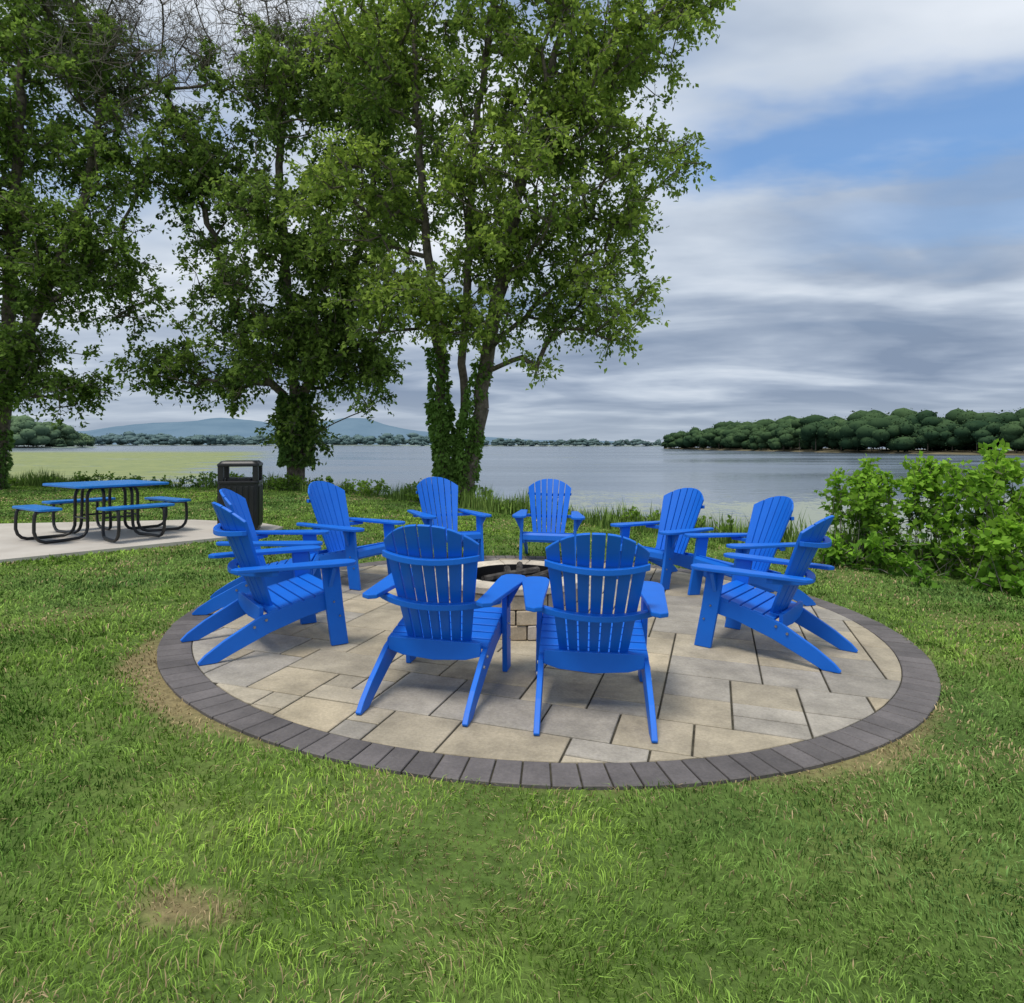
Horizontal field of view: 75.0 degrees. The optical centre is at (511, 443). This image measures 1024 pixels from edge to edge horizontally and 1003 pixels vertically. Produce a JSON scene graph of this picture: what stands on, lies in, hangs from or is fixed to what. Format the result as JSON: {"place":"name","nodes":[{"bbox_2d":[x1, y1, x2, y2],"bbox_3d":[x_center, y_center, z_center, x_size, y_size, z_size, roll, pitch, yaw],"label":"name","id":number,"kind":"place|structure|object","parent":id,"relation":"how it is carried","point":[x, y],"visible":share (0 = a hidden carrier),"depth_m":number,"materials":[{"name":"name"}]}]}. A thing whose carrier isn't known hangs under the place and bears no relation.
{"place":"outdoors","nodes":[
{"label":"outdoors","id":0,"kind":"place"},
{"bbox_2d":[14,446,96,447],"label":"shore land","id":1,"kind":"structure","parent":0,"point":[55,447],"depth_m":410.14,"materials":[{"name":"green plant"}]},
{"bbox_2d":[10,414,94,447],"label":"shore woods","id":2,"kind":"object","parent":1,"relation":"on","point":[28,430],"visible":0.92,"depth_m":404.49,"materials":[{"name":"green plant"}]},
{"bbox_2d":[20,445,412,445],"bbox_3d":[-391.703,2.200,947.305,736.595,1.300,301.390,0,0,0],"label":"shore land","id":3,"kind":"structure","parent":0,"point":[236,445],"depth_m":881.32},
{"bbox_2d":[91,430,432,445],"bbox_3d":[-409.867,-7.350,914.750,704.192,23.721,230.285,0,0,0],"label":"treeline","id":4,"kind":"object","parent":3,"relation":"on","point":[129,437],"visible":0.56,"depth_m":893.85,"materials":[{"name":"green plant"}]},
{"bbox_2d":[78,418,613,443],"bbox_3d":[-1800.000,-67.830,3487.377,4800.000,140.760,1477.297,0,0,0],"label":"distant hill","id":5,"kind":"structure","parent":0,"point":[352,427],"depth_m":3212.15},
{"bbox_2d":[0,485,1023,1002],"bbox_3d":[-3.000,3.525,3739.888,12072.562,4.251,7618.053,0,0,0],"label":"lawn ground","id":6,"kind":"structure","parent":0,"point":[460,868],"depth_m":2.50,"materials":[{"name":"green plant"}]},
{"bbox_2d":[0,0,227,489],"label":"silver maple tree","id":7,"kind":"object","parent":6,"relation":"on","point":[82,57],"visible":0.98,"depth_m":19.55,"materials":[{"name":"green plant"}]},
{"bbox_2d":[0,520,282,562],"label":"concrete pad","id":8,"kind":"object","parent":6,"relation":"on","point":[13,547],"visible":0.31,"depth_m":9.97,"materials":[{"name":"grey concrete"}]},
{"bbox_2d":[12,480,190,543],"bbox_3d":[-6.220,0.999,10.250,2.206,0.800,2.206,0,0,35],"label":"picnic table","id":9,"kind":"object","parent":8,"relation":"on","point":[102,486],"visible":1,"depth_m":10.04,"materials":[{"name":"blue metal"}]},
{"bbox_2d":[217,460,262,529],"bbox_3d":[-4.470,0.849,11.000,0.640,1.140,0.640,0,0,-14],"label":"trash can","id":10,"kind":"object","parent":8,"relation":"on","point":[249,490],"visible":0.73,"depth_m":10.75,"materials":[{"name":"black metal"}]},
{"bbox_2d":[103,0,476,488],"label":"ash tree","id":11,"kind":"object","parent":6,"relation":"on","point":[292,330],"visible":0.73,"depth_m":20.16,"materials":[{"name":"green plant"}]},
{"bbox_2d":[7,470,749,532],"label":"shoreline weeds","id":12,"kind":"object","parent":6,"relation":"on","point":[279,484],"visible":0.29,"depth_m":20.13,"materials":[{"name":"green plant"}]},
{"bbox_2d":[270,0,740,500],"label":"maple tree","id":13,"kind":"object","parent":6,"relation":"on","point":[561,106],"visible":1,"depth_m":15.78,"materials":[{"name":"green plant"}]},
{"bbox_2d":[7,466,1018,566],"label":"shoreline grass","id":14,"kind":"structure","parent":6,"relation":"on","point":[605,520],"depth_m":14.11,"materials":[{"name":"green plant"}]},
{"bbox_2d":[814,451,956,575],"bbox_3d":[5.110,0.967,9.217,1.823,1.747,1.303,0,0,35],"label":"shrub","id":15,"kind":"object","parent":6,"relation":"on","point":[867,496],"visible":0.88,"depth_m":9.11,"materials":[{"name":"green plant"}]},
{"bbox_2d":[815,530,1023,596],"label":"ground cover vine","id":16,"kind":"object","parent":6,"relation":"on","point":[879,554],"visible":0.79,"depth_m":8.42,"materials":[{"name":"green plant"}]},
{"bbox_2d":[922,438,1023,591],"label":"shrub","id":17,"kind":"object","parent":6,"relation":"on","point":[978,489],"visible":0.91,"depth_m":8.40,"materials":[{"name":"green plant"}]},
{"bbox_2d":[975,486,1023,591],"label":"shrub","id":18,"kind":"object","parent":6,"relation":"on","point":[1008,561],"visible":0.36,"depth_m":7.68,"materials":[{"name":"green plant"}]},
{"bbox_2d":[0,0,1023,443],"label":"sky","id":19,"kind":"structure","parent":0,"point":[856,243],"materials":[{"name":"grey"}]},
{"bbox_2d":[7,444,1023,551],"bbox_3d":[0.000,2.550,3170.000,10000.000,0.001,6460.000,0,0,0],"label":"lake water","id":20,"kind":"structure","parent":0,"point":[642,478],"depth_m":68.64,"materials":[{"name":"grey liquid"}]},
{"bbox_2d":[413,445,659,445],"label":"shore land","id":21,"kind":"structure","parent":0,"point":[557,445],"depth_m":684.42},
{"bbox_2d":[418,438,661,445],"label":"treeline","id":22,"kind":"object","parent":21,"relation":"on","point":[519,441],"visible":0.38,"depth_m":691.42,"materials":[{"name":"green plant"}]},
{"bbox_2d":[157,555,940,789],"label":"paver patio","id":23,"kind":"structure","parent":0,"point":[732,705],"depth_m":4.03,"materials":[{"name":"beige stone"}]},
{"bbox_2d":[192,488,328,614],"bbox_3d":[-2.269,0.951,6.143,1.073,1.066,0.924,1,0,-11],"label":"adirondack chair","id":24,"kind":"object","parent":23,"relation":"on","point":[227,594],"visible":0.47,"depth_m":6.09,"materials":[{"name":"blue plastic"}]},
{"bbox_2d":[180,502,355,665],"bbox_3d":[-1.842,0.962,5.041,1.073,1.066,0.924,1,0,-36],"label":"adirondack chair","id":25,"kind":"object","parent":23,"relation":"on","point":[304,595],"visible":1,"depth_m":4.91,"materials":[{"name":"blue plastic"}]},
{"bbox_2d":[296,481,404,589],"bbox_3d":[-1.855,0.961,7.362,1.073,1.066,0.924,1,0,25],"label":"adirondack chair","id":26,"kind":"object","parent":23,"relation":"on","point":[327,500],"visible":0.88,"depth_m":7.34,"materials":[{"name":"blue plastic"}]},
{"bbox_2d":[356,524,525,726],"bbox_3d":[-0.443,0.997,4.198,0.924,1.066,1.073,1,0,11],"label":"adirondack chair","id":27,"kind":"object","parent":23,"relation":"on","point":[456,628],"visible":1,"depth_m":4.01,"materials":[{"name":"blue plastic"}]},
{"bbox_2d":[407,477,491,561],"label":"adirondack chair","id":28,"kind":"object","parent":23,"relation":"on","point":[449,497],"visible":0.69,"depth_m":8.86,"materials":[{"name":"blue plastic"}]},
{"bbox_2d":[448,560,589,639],"bbox_3d":[0.030,1.302,5.850,1.290,0.483,1.290,0,0,0],"label":"fire pit","id":29,"kind":"object","parent":23,"relation":"on","point":[523,622],"visible":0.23,"depth_m":5.39,"materials":[{"name":"beige stone"}]},
{"bbox_2d":[512,479,584,565],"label":"adirondack chair","id":30,"kind":"object","parent":23,"relation":"on","point":[545,487],"visible":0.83,"depth_m":9.05,"materials":[{"name":"blue plastic"}]},
{"bbox_2d":[522,533,668,742],"bbox_3d":[0.495,1.020,4.028,0.924,1.066,1.073,1,0,5],"label":"adirondack chair","id":31,"kind":"object","parent":23,"relation":"on","point":[594,640],"visible":1,"depth_m":3.83,"materials":[{"name":"blue plastic"}]},
{"bbox_2d":[610,488,713,589],"bbox_3d":[1.819,1.053,7.769,1.073,1.066,0.924,1,0,-36],"label":"adirondack chair","id":32,"kind":"object","parent":23,"relation":"on","point":[681,509],"visible":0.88,"depth_m":7.79,"materials":[{"name":"blue plastic"}]},
{"bbox_2d":[684,496,815,605],"bbox_3d":[2.446,1.069,6.825,1.073,1.066,0.924,1,0,-17],"label":"adirondack chair","id":33,"kind":"object","parent":23,"relation":"on","point":[771,517],"visible":0.73,"depth_m":6.91,"materials":[{"name":"blue plastic"}]},
{"bbox_2d":[691,515,857,673],"bbox_3d":[2.059,1.059,5.211,1.073,1.066,0.924,1,0,37],"label":"adirondack chair","id":34,"kind":"object","parent":23,"relation":"on","point":[737,601],"visible":1,"depth_m":5.08,"materials":[{"name":"blue plastic"}]},
{"bbox_2d":[663,447,1023,454],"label":"shoreline","id":35,"kind":"structure","parent":0,"point":[967,452],"depth_m":191.53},
{"bbox_2d":[661,408,1023,452],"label":"wooded point","id":36,"kind":"structure","parent":35,"relation":"on","point":[906,429],"depth_m":184.76,"materials":[{"name":"green plant"}]}
]}

